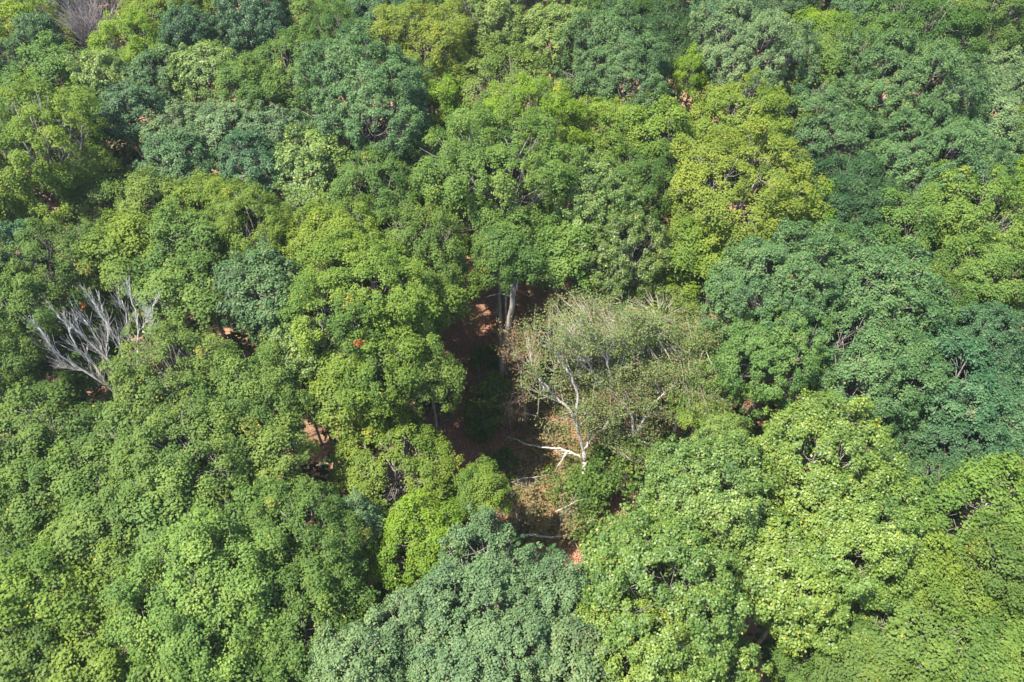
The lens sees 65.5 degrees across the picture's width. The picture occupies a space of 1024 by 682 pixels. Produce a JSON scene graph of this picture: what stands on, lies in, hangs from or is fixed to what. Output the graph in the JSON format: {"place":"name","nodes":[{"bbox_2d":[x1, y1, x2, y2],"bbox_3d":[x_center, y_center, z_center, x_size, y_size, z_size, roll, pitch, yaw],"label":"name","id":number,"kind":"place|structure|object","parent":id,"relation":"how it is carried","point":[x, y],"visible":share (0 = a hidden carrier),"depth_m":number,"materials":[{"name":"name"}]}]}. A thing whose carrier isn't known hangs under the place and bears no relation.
{"place":"outdoors","nodes":[
{"label":"outdoors","id":0,"kind":"place"},
{"bbox_2d":[0,0,1023,681],"bbox_3d":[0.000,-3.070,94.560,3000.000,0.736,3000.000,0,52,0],"label":"ground","id":1,"kind":"structure","parent":0,"point":[526,294],"depth_m":91.14,"materials":[{"name":"brown soil"}]},
{"bbox_2d":[0,434,65,549],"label":"maple tree","id":2,"kind":"object","parent":1,"relation":"on","point":[22,510],"visible":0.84,"depth_m":57.30,"materials":[{"name":"green plant"}]},
{"bbox_2d":[0,271,97,416],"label":"maple tree","id":3,"kind":"object","parent":1,"relation":"on","point":[17,301],"visible":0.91,"depth_m":67.55,"materials":[{"name":"green plant"}]},
{"bbox_2d":[0,615,97,681],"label":"maple tree","id":4,"kind":"object","parent":1,"relation":"on","point":[20,664],"visible":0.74,"depth_m":49.58,"materials":[{"name":"green plant"}]},
{"bbox_2d":[0,533,103,663],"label":"maple tree","id":5,"kind":"object","parent":1,"relation":"on","point":[23,572],"visible":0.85,"depth_m":50.78,"materials":[{"name":"green plant"}]},
{"bbox_2d":[0,379,115,497],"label":"maple tree","id":6,"kind":"object","parent":1,"relation":"on","point":[19,420],"visible":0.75,"depth_m":60.83,"materials":[{"name":"green plant"}]},
{"bbox_2d":[0,66,123,297],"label":"maple tree","id":7,"kind":"object","parent":1,"relation":"on","point":[60,174],"visible":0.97,"depth_m":75.73,"materials":[{"name":"green plant"}]},
{"bbox_2d":[0,216,148,384],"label":"maple tree","id":8,"kind":"object","parent":1,"relation":"on","point":[70,272],"visible":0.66,"depth_m":70.22,"materials":[{"name":"green plant"}]},
{"bbox_2d":[41,419,143,566],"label":"maple tree","id":9,"kind":"object","parent":1,"relation":"on","point":[63,467],"visible":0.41,"depth_m":57.89,"materials":[{"name":"green plant"}]},
{"bbox_2d":[35,470,166,600],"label":"maple tree","id":10,"kind":"object","parent":1,"relation":"on","point":[70,534],"visible":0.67,"depth_m":54.13,"materials":[{"name":"green plant"}]},
{"bbox_2d":[31,594,178,681],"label":"maple tree","id":11,"kind":"object","parent":1,"relation":"on","point":[110,665],"visible":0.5,"depth_m":50.14,"materials":[{"name":"green plant"}]},
{"bbox_2d":[80,75,173,152],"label":"oak tree","id":12,"kind":"object","parent":1,"relation":"on","point":[113,98],"visible":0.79,"depth_m":82.58,"materials":[{"name":"green plant"}]},
{"bbox_2d":[85,7,179,114],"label":"maple tree","id":13,"kind":"object","parent":1,"relation":"on","point":[109,29],"visible":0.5,"depth_m":91.42,"materials":[{"name":"green plant"}]},
{"bbox_2d":[73,209,194,371],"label":"maple tree","id":14,"kind":"object","parent":1,"relation":"on","point":[123,227],"visible":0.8,"depth_m":70.16,"materials":[{"name":"green plant"}]},
{"bbox_2d":[99,447,241,575],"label":"maple tree","id":15,"kind":"object","parent":1,"relation":"on","point":[152,516],"visible":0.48,"depth_m":55.05,"materials":[{"name":"green plant"}]},
{"bbox_2d":[95,319,256,448],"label":"maple tree","id":16,"kind":"object","parent":1,"relation":"on","point":[195,354],"visible":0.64,"depth_m":61.24,"materials":[{"name":"green plant"}]},
{"bbox_2d":[123,195,230,342],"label":"maple tree","id":17,"kind":"object","parent":1,"relation":"on","point":[202,233],"visible":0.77,"depth_m":70.07,"materials":[{"name":"green plant"}]},
{"bbox_2d":[131,121,224,275],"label":"oak tree","id":18,"kind":"object","parent":1,"relation":"on","point":[178,141],"visible":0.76,"depth_m":78.24,"materials":[{"name":"green plant"}]},
{"bbox_2d":[128,242,234,341],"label":"maple tree","id":19,"kind":"object","parent":1,"relation":"on","point":[192,299],"visible":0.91,"depth_m":68.07,"materials":[{"name":"green plant"}]},
{"bbox_2d":[97,373,272,540],"bbox_3d":[-24.336,12.870,66.165,12.787,25.955,12.502,-25,57,-18],"label":"maple tree","id":20,"kind":"object","parent":1,"relation":"on","point":[152,431],"visible":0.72,"depth_m":57.22,"materials":[{"name":"green plant"}]},
{"bbox_2d":[97,498,290,681],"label":"maple tree","id":21,"kind":"object","parent":1,"relation":"on","point":[203,564],"visible":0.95,"depth_m":49.55,"materials":[{"name":"green plant"}]},
{"bbox_2d":[163,37,246,167],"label":"tulip tree","id":22,"kind":"object","parent":1,"relation":"on","point":[214,55],"visible":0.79,"depth_m":88.04,"materials":[{"name":"green plant"}]},
{"bbox_2d":[126,602,293,681],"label":"maple tree","id":23,"kind":"object","parent":1,"relation":"on","point":[150,670],"visible":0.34,"depth_m":49.31,"materials":[{"name":"green plant"}]},
{"bbox_2d":[178,341,313,475],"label":"maple tree","id":24,"kind":"object","parent":1,"relation":"on","point":[271,378],"visible":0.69,"depth_m":61.48,"materials":[{"name":"green plant"}]},
{"bbox_2d":[212,126,291,288],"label":"oak tree","id":25,"kind":"object","parent":1,"relation":"on","point":[262,149],"visible":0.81,"depth_m":78.13,"materials":[{"name":"green plant"}]},
{"bbox_2d":[206,177,298,298],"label":"maple tree","id":26,"kind":"object","parent":1,"relation":"on","point":[270,210],"visible":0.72,"depth_m":71.52,"materials":[{"name":"green plant"}]},
{"bbox_2d":[209,0,297,152],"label":"tulip tree","id":27,"kind":"object","parent":1,"relation":"on","point":[228,18],"visible":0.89,"depth_m":91.86,"materials":[{"name":"green plant"}]},
{"bbox_2d":[210,236,311,422],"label":"oak tree","id":28,"kind":"object","parent":1,"relation":"on","point":[268,260],"visible":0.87,"depth_m":66.51,"materials":[{"name":"green plant"}]},
{"bbox_2d":[209,400,320,549],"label":"maple tree","id":29,"kind":"object","parent":1,"relation":"on","point":[273,434],"visible":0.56,"depth_m":59.11,"materials":[{"name":"green plant"}]},
{"bbox_2d":[244,24,339,175],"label":"maple tree","id":30,"kind":"object","parent":1,"relation":"on","point":[277,65],"visible":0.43,"depth_m":87.71,"materials":[{"name":"green plant"}]},
{"bbox_2d":[238,473,373,624],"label":"maple tree","id":31,"kind":"object","parent":1,"relation":"on","point":[329,506],"visible":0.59,"depth_m":54.63,"materials":[{"name":"green plant"}]},
{"bbox_2d":[231,514,380,681],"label":"maple tree","id":32,"kind":"object","parent":1,"relation":"on","point":[327,594],"visible":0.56,"depth_m":51.67,"materials":[{"name":"green plant"}]},
{"bbox_2d":[265,122,350,297],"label":"tulip tree","id":33,"kind":"object","parent":1,"relation":"on","point":[321,159],"visible":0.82,"depth_m":78.00,"materials":[{"name":"green plant"}]},
{"bbox_2d":[278,190,386,327],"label":"maple tree","id":34,"kind":"object","parent":1,"relation":"on","point":[344,220],"visible":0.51,"depth_m":70.19,"materials":[{"name":"green plant"}]},
{"bbox_2d":[292,345,408,492],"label":"maple tree","id":35,"kind":"object","parent":1,"relation":"on","point":[319,389],"visible":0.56,"depth_m":64.20,"materials":[{"name":"green plant"}]},
{"bbox_2d":[303,618,412,681],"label":"oak tree","id":36,"kind":"object","parent":1,"relation":"on","point":[338,656],"visible":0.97,"depth_m":48.56,"materials":[{"name":"green plant"}]},
{"bbox_2d":[290,17,436,187],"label":"oak tree","id":37,"kind":"object","parent":1,"relation":"on","point":[405,95],"visible":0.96,"depth_m":79.75,"materials":[{"name":"green plant"}]},
{"bbox_2d":[277,226,455,419],"bbox_3d":[-11.858,1.780,73.953,15.264,27.084,15.794,23,56,17],"label":"maple tree","id":38,"kind":"object","parent":1,"relation":"on","point":[422,303],"visible":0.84,"depth_m":64.43,"materials":[{"name":"green plant"}]},
{"bbox_2d":[327,143,425,244],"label":"maple tree","id":39,"kind":"object","parent":1,"relation":"on","point":[378,170],"visible":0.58,"depth_m":74.20,"materials":[{"name":"green plant"}]},
{"bbox_2d":[338,313,427,479],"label":"maple tree","id":40,"kind":"object","parent":1,"relation":"on","point":[408,350],"visible":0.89,"depth_m":63.04,"materials":[{"name":"green plant"}]},
{"bbox_2d":[327,403,464,545],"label":"maple tree","id":41,"kind":"object","parent":1,"relation":"on","point":[428,444],"visible":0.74,"depth_m":64.59,"materials":[{"name":"green plant"}]},
{"bbox_2d":[353,579,465,681],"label":"oak tree","id":42,"kind":"object","parent":1,"relation":"on","point":[410,598],"visible":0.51,"depth_m":50.46,"materials":[{"name":"green plant"}]},
{"bbox_2d":[359,486,465,593],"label":"maple tree","id":43,"kind":"object","parent":1,"relation":"on","point":[397,531],"visible":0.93,"depth_m":57.34,"materials":[{"name":"green plant"}]},
{"bbox_2d":[362,196,472,357],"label":"maple tree","id":44,"kind":"object","parent":1,"relation":"on","point":[434,223],"visible":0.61,"depth_m":70.60,"materials":[{"name":"green plant"}]},
{"bbox_2d":[362,0,481,158],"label":"maple tree","id":45,"kind":"object","parent":1,"relation":"on","point":[402,31],"visible":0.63,"depth_m":87.59,"materials":[{"name":"green plant"}]},
{"bbox_2d":[394,340,467,440],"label":"maple tree","id":46,"kind":"object","parent":1,"relation":"on","point":[451,371],"visible":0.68,"depth_m":65.61,"materials":[{"name":"green plant"}]},
{"bbox_2d":[446,453,512,533],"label":"maple tree","id":47,"kind":"object","parent":1,"relation":"on","point":[469,493],"visible":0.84,"depth_m":64.05,"materials":[{"name":"green plant"}]},
{"bbox_2d":[392,504,570,681],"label":"oak tree","id":48,"kind":"object","parent":1,"relation":"on","point":[452,569],"visible":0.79,"depth_m":50.20,"materials":[{"name":"green plant"}]},
{"bbox_2d":[440,0,527,162],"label":"oak tree","id":49,"kind":"object","parent":1,"relation":"on","point":[491,12],"visible":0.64,"depth_m":91.49,"materials":[{"name":"green plant"}]},
{"bbox_2d":[405,101,587,327],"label":"maple tree","id":50,"kind":"object","parent":1,"relation":"on","point":[549,167],"visible":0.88,"depth_m":72.77,"materials":[{"name":"green plant"}]},
{"bbox_2d":[469,206,550,380],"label":"maple tree","id":51,"kind":"object","parent":1,"relation":"on","point":[523,236],"visible":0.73,"depth_m":70.51,"materials":[{"name":"green plant"}]},
{"bbox_2d":[0,0,1023,681],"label":"understory","id":52,"kind":"object","parent":1,"relation":"on","point":[322,468],"visible":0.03,"depth_m":83.31,"materials":[{"name":"green plant"}]},
{"bbox_2d":[459,33,575,213],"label":"maple tree","id":53,"kind":"object","parent":1,"relation":"on","point":[493,64],"visible":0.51,"depth_m":86.36,"materials":[{"name":"green plant"}]},
{"bbox_2d":[417,304,618,561],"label":"leaf litter","id":54,"kind":"object","parent":1,"relation":"on","point":[496,431],"visible":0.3,"depth_m":85.25,"materials":[{"name":"brown plant"}]},
{"bbox_2d":[476,69,593,214],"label":"maple tree","id":55,"kind":"object","parent":1,"relation":"on","point":[549,104],"visible":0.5,"depth_m":78.83,"materials":[{"name":"green plant"}]},
{"bbox_2d":[496,550,594,632],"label":"oak tree","id":56,"kind":"object","parent":1,"relation":"on","point":[551,568],"visible":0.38,"depth_m":52.74,"materials":[{"name":"green plant"}]},
{"bbox_2d":[504,353,616,555],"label":"undergrowth","id":57,"kind":"object","parent":1,"relation":"on","point":[537,511],"visible":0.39,"depth_m":81.94,"materials":[{"name":"green plant"}]},
{"bbox_2d":[490,605,630,681],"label":"oak tree","id":58,"kind":"object","parent":1,"relation":"on","point":[575,632],"visible":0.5,"depth_m":49.37,"materials":[{"name":"green plant"}]},
{"bbox_2d":[506,0,617,142],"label":"oak tree","id":59,"kind":"object","parent":1,"relation":"on","point":[545,34],"visible":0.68,"depth_m":92.31,"materials":[{"name":"green plant"}]},
{"bbox_2d":[517,207,608,372],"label":"maple tree","id":60,"kind":"object","parent":1,"relation":"on","point":[554,264],"visible":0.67,"depth_m":71.36,"materials":[{"name":"green plant"}]},
{"bbox_2d":[512,292,635,481],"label":"dying tree","id":61,"kind":"object","parent":1,"relation":"on","point":[559,347],"visible":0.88,"depth_m":69.90,"materials":[{"name":"green plant"}]},
{"bbox_2d":[544,143,647,332],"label":"tulip tree","id":62,"kind":"object","parent":1,"relation":"on","point":[623,195],"visible":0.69,"depth_m":72.65,"materials":[{"name":"green plant"}]},
{"bbox_2d":[540,285,656,488],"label":"dying tree","id":63,"kind":"object","parent":1,"relation":"on","point":[617,372],"visible":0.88,"depth_m":68.92,"materials":[{"name":"green plant"}]},
{"bbox_2d":[561,91,660,202],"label":"maple tree","id":64,"kind":"object","parent":1,"relation":"on","point":[601,114],"visible":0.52,"depth_m":81.25,"materials":[{"name":"green plant"}]},
{"bbox_2d":[550,0,677,209],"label":"oak tree","id":65,"kind":"object","parent":1,"relation":"on","point":[651,75],"visible":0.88,"depth_m":85.85,"materials":[{"name":"green plant"}]},
{"bbox_2d":[562,207,675,375],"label":"tulip tree","id":66,"kind":"object","parent":1,"relation":"on","point":[618,280],"visible":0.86,"depth_m":71.42,"materials":[{"name":"green plant"}]},
{"bbox_2d":[573,350,703,487],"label":"dying tree","id":67,"kind":"object","parent":1,"relation":"on","point":[657,380],"visible":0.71,"depth_m":71.95,"materials":[{"name":"green plant"}]},
{"bbox_2d":[585,139,692,254],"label":"maple tree","id":68,"kind":"object","parent":1,"relation":"on","point":[656,169],"visible":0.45,"depth_m":79.01,"materials":[{"name":"green plant"}]},
{"bbox_2d":[566,580,727,681],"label":"tulip tree","id":69,"kind":"object","parent":1,"relation":"on","point":[616,666],"visible":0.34,"depth_m":49.36,"materials":[{"name":"green plant"}]},
{"bbox_2d":[590,278,712,455],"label":"dying tree","id":70,"kind":"object","parent":1,"relation":"on","point":[633,331],"visible":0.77,"depth_m":68.69,"materials":[{"name":"green plant"}]},
{"bbox_2d":[613,88,696,259],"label":"maple tree","id":71,"kind":"object","parent":1,"relation":"on","point":[675,117],"visible":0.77,"depth_m":80.97,"materials":[{"name":"green plant"}]},
{"bbox_2d":[579,499,757,681],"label":"tulip tree","id":72,"kind":"object","parent":1,"relation":"on","point":[621,567],"visible":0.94,"depth_m":48.16,"materials":[{"name":"green plant"}]},
{"bbox_2d":[654,209,735,366],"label":"maple tree","id":73,"kind":"object","parent":1,"relation":"on","point":[685,253],"visible":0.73,"depth_m":72.55,"materials":[{"name":"green plant"}]},
{"bbox_2d":[621,429,785,606],"bbox_3d":[13.118,16.709,62.085,10.635,27.783,12.692,37,61,25],"label":"tulip tree","id":74,"kind":"object","parent":1,"relation":"on","point":[739,492],"visible":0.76,"depth_m":53.41,"materials":[{"name":"green plant"}]},
{"bbox_2d":[655,302,753,442],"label":"dying tree","id":75,"kind":"object","parent":1,"relation":"on","point":[696,347],"visible":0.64,"depth_m":68.24,"materials":[{"name":"green plant"}]},
{"bbox_2d":[654,117,830,320],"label":"maple tree","id":76,"kind":"object","parent":1,"relation":"on","point":[696,170],"visible":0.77,"depth_m":73.13,"materials":[{"name":"green plant"}]},
{"bbox_2d":[672,67,819,197],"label":"maple tree","id":77,"kind":"object","parent":1,"relation":"on","point":[719,101],"visible":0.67,"depth_m":82.10,"materials":[{"name":"green plant"}]},
{"bbox_2d":[684,0,823,189],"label":"oak tree","id":78,"kind":"object","parent":1,"relation":"on","point":[713,48],"visible":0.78,"depth_m":85.77,"materials":[{"name":"green plant"}]},
{"bbox_2d":[711,301,837,476],"bbox_3d":[21.117,6.370,70.840,9.864,26.462,9.352,-24,56,-17],"label":"oak tree","id":79,"kind":"object","parent":1,"relation":"on","point":[730,377],"visible":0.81,"depth_m":62.00,"materials":[{"name":"green plant"}]},
{"bbox_2d":[696,216,877,407],"bbox_3d":[23.779,0.372,74.194,13.790,28.430,18.130,35,60,23],"label":"oak tree","id":80,"kind":"object","parent":1,"relation":"on","point":[733,277],"visible":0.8,"depth_m":64.90,"materials":[{"name":"green plant"}]},
{"bbox_2d":[722,507,855,634],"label":"tulip tree","id":81,"kind":"object","parent":1,"relation":"on","point":[756,582],"visible":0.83,"depth_m":51.70,"materials":[{"name":"green plant"}]},
{"bbox_2d":[749,557,854,659],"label":"tulip tree","id":82,"kind":"object","parent":1,"relation":"on","point":[795,635],"visible":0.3,"depth_m":52.79,"materials":[{"name":"green plant"}]},
{"bbox_2d":[765,75,879,262],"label":"oak tree","id":83,"kind":"object","parent":1,"relation":"on","point":[857,141],"visible":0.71,"depth_m":81.11,"materials":[{"name":"green plant"}]},
{"bbox_2d":[753,387,910,560],"bbox_3d":[22.493,14.053,63.810,11.771,28.276,12.488,34,60,23],"label":"tulip tree","id":84,"kind":"object","parent":1,"relation":"on","point":[873,462],"visible":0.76,"depth_m":54.78,"materials":[{"name":"green plant"}]},
{"bbox_2d":[768,460,943,627],"bbox_3d":[23.365,18.344,61.428,12.278,26.813,10.288,-28,58,-20],"label":"tulip tree","id":85,"kind":"object","parent":1,"relation":"on","point":[858,590],"visible":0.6,"depth_m":52.15,"materials":[{"name":"green plant"}]},
{"bbox_2d":[802,150,910,239],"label":"maple tree","id":86,"kind":"object","parent":1,"relation":"on","point":[866,185],"visible":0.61,"depth_m":75.03,"materials":[{"name":"green plant"}]},
{"bbox_2d":[806,604,918,681],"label":"maple tree","id":87,"kind":"object","parent":1,"relation":"on","point":[849,664],"visible":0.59,"depth_m":52.50,"materials":[{"name":"green plant"}]},
{"bbox_2d":[798,298,955,471],"bbox_3d":[29.085,7.113,70.665,12.351,25.821,11.710,-4,53,-3],"label":"oak tree","id":88,"kind":"object","parent":1,"relation":"on","point":[917,348],"visible":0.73,"depth_m":61.40,"materials":[{"name":"green plant"}]},
{"bbox_2d":[790,226,968,354],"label":"oak tree","id":89,"kind":"object","parent":1,"relation":"on","point":[873,254],"visible":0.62,"depth_m":65.18,"materials":[{"name":"green plant"}]},
{"bbox_2d":[839,184,945,341],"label":"maple tree","id":90,"kind":"object","parent":1,"relation":"on","point":[902,215],"visible":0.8,"depth_m":73.79,"materials":[{"name":"green plant"}]},
{"bbox_2d":[820,517,966,650],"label":"maple tree","id":91,"kind":"object","parent":1,"relation":"on","point":[933,569],"visible":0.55,"depth_m":53.43,"materials":[{"name":"green plant"}]},
{"bbox_2d":[825,24,996,170],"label":"oak tree","id":92,"kind":"object","parent":1,"relation":"on","point":[924,55],"visible":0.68,"depth_m":79.69,"materials":[{"name":"green plant"}]},
{"bbox_2d":[855,0,992,176],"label":"maple tree","id":93,"kind":"object","parent":1,"relation":"on","point":[956,22],"visible":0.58,"depth_m":89.14,"materials":[{"name":"green plant"}]},
{"bbox_2d":[844,574,1004,681],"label":"maple tree","id":94,"kind":"object","parent":1,"relation":"on","point":[935,664],"visible":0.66,"depth_m":51.90,"materials":[{"name":"green plant"}]},
{"bbox_2d":[855,86,1020,286],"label":"oak tree","id":95,"kind":"object","parent":1,"relation":"on","point":[958,127],"visible":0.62,"depth_m":75.76,"materials":[{"name":"green plant"}]},
{"bbox_2d":[900,324,1017,438],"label":"oak tree","id":96,"kind":"object","parent":1,"relation":"on","point":[966,351],"visible":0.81,"depth_m":60.81,"materials":[{"name":"green plant"}]},
{"bbox_2d":[899,156,1023,273],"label":"maple tree","id":97,"kind":"object","parent":1,"relation":"on","point":[970,219],"visible":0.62,"depth_m":72.21,"materials":[{"name":"green plant"}]},
{"bbox_2d":[900,450,1023,575],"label":"maple tree","id":98,"kind":"object","parent":1,"relation":"on","point":[957,491],"visible":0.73,"depth_m":56.21,"materials":[{"name":"green plant"}]},
{"bbox_2d":[902,63,1023,239],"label":"oak tree","id":99,"kind":"object","parent":1,"relation":"on","point":[1003,105],"visible":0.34,"depth_m":80.95,"materials":[{"name":"green plant"}]},
{"bbox_2d":[903,300,1023,444],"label":"oak tree","id":100,"kind":"object","parent":1,"relation":"on","point":[992,317],"visible":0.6,"depth_m":64.78,"materials":[{"name":"green plant"}]},
{"bbox_2d":[909,402,1023,494],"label":"oak tree","id":101,"kind":"object","parent":1,"relation":"on","point":[930,435],"visible":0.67,"depth_m":60.31,"materials":[{"name":"green plant"}]},
{"bbox_2d":[913,225,1023,382],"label":"maple tree","id":102,"kind":"object","parent":1,"relation":"on","point":[996,261],"visible":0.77,"depth_m":69.65,"materials":[{"name":"green plant"}]},
{"bbox_2d":[926,0,1023,77],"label":"maple tree","id":103,"kind":"object","parent":1,"relation":"on","point":[1006,35],"visible":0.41,"depth_m":90.33,"materials":[{"name":"green plant"}]},
{"bbox_2d":[929,600,1023,681],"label":"maple tree","id":104,"kind":"object","parent":1,"relation":"on","point":[1010,633],"visible":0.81,"depth_m":51.40,"materials":[{"name":"green plant"}]},
{"bbox_2d":[952,509,1023,616],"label":"maple tree","id":105,"kind":"object","parent":1,"relation":"on","point":[1010,579],"visible":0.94,"depth_m":53.27,"materials":[{"name":"green plant"}]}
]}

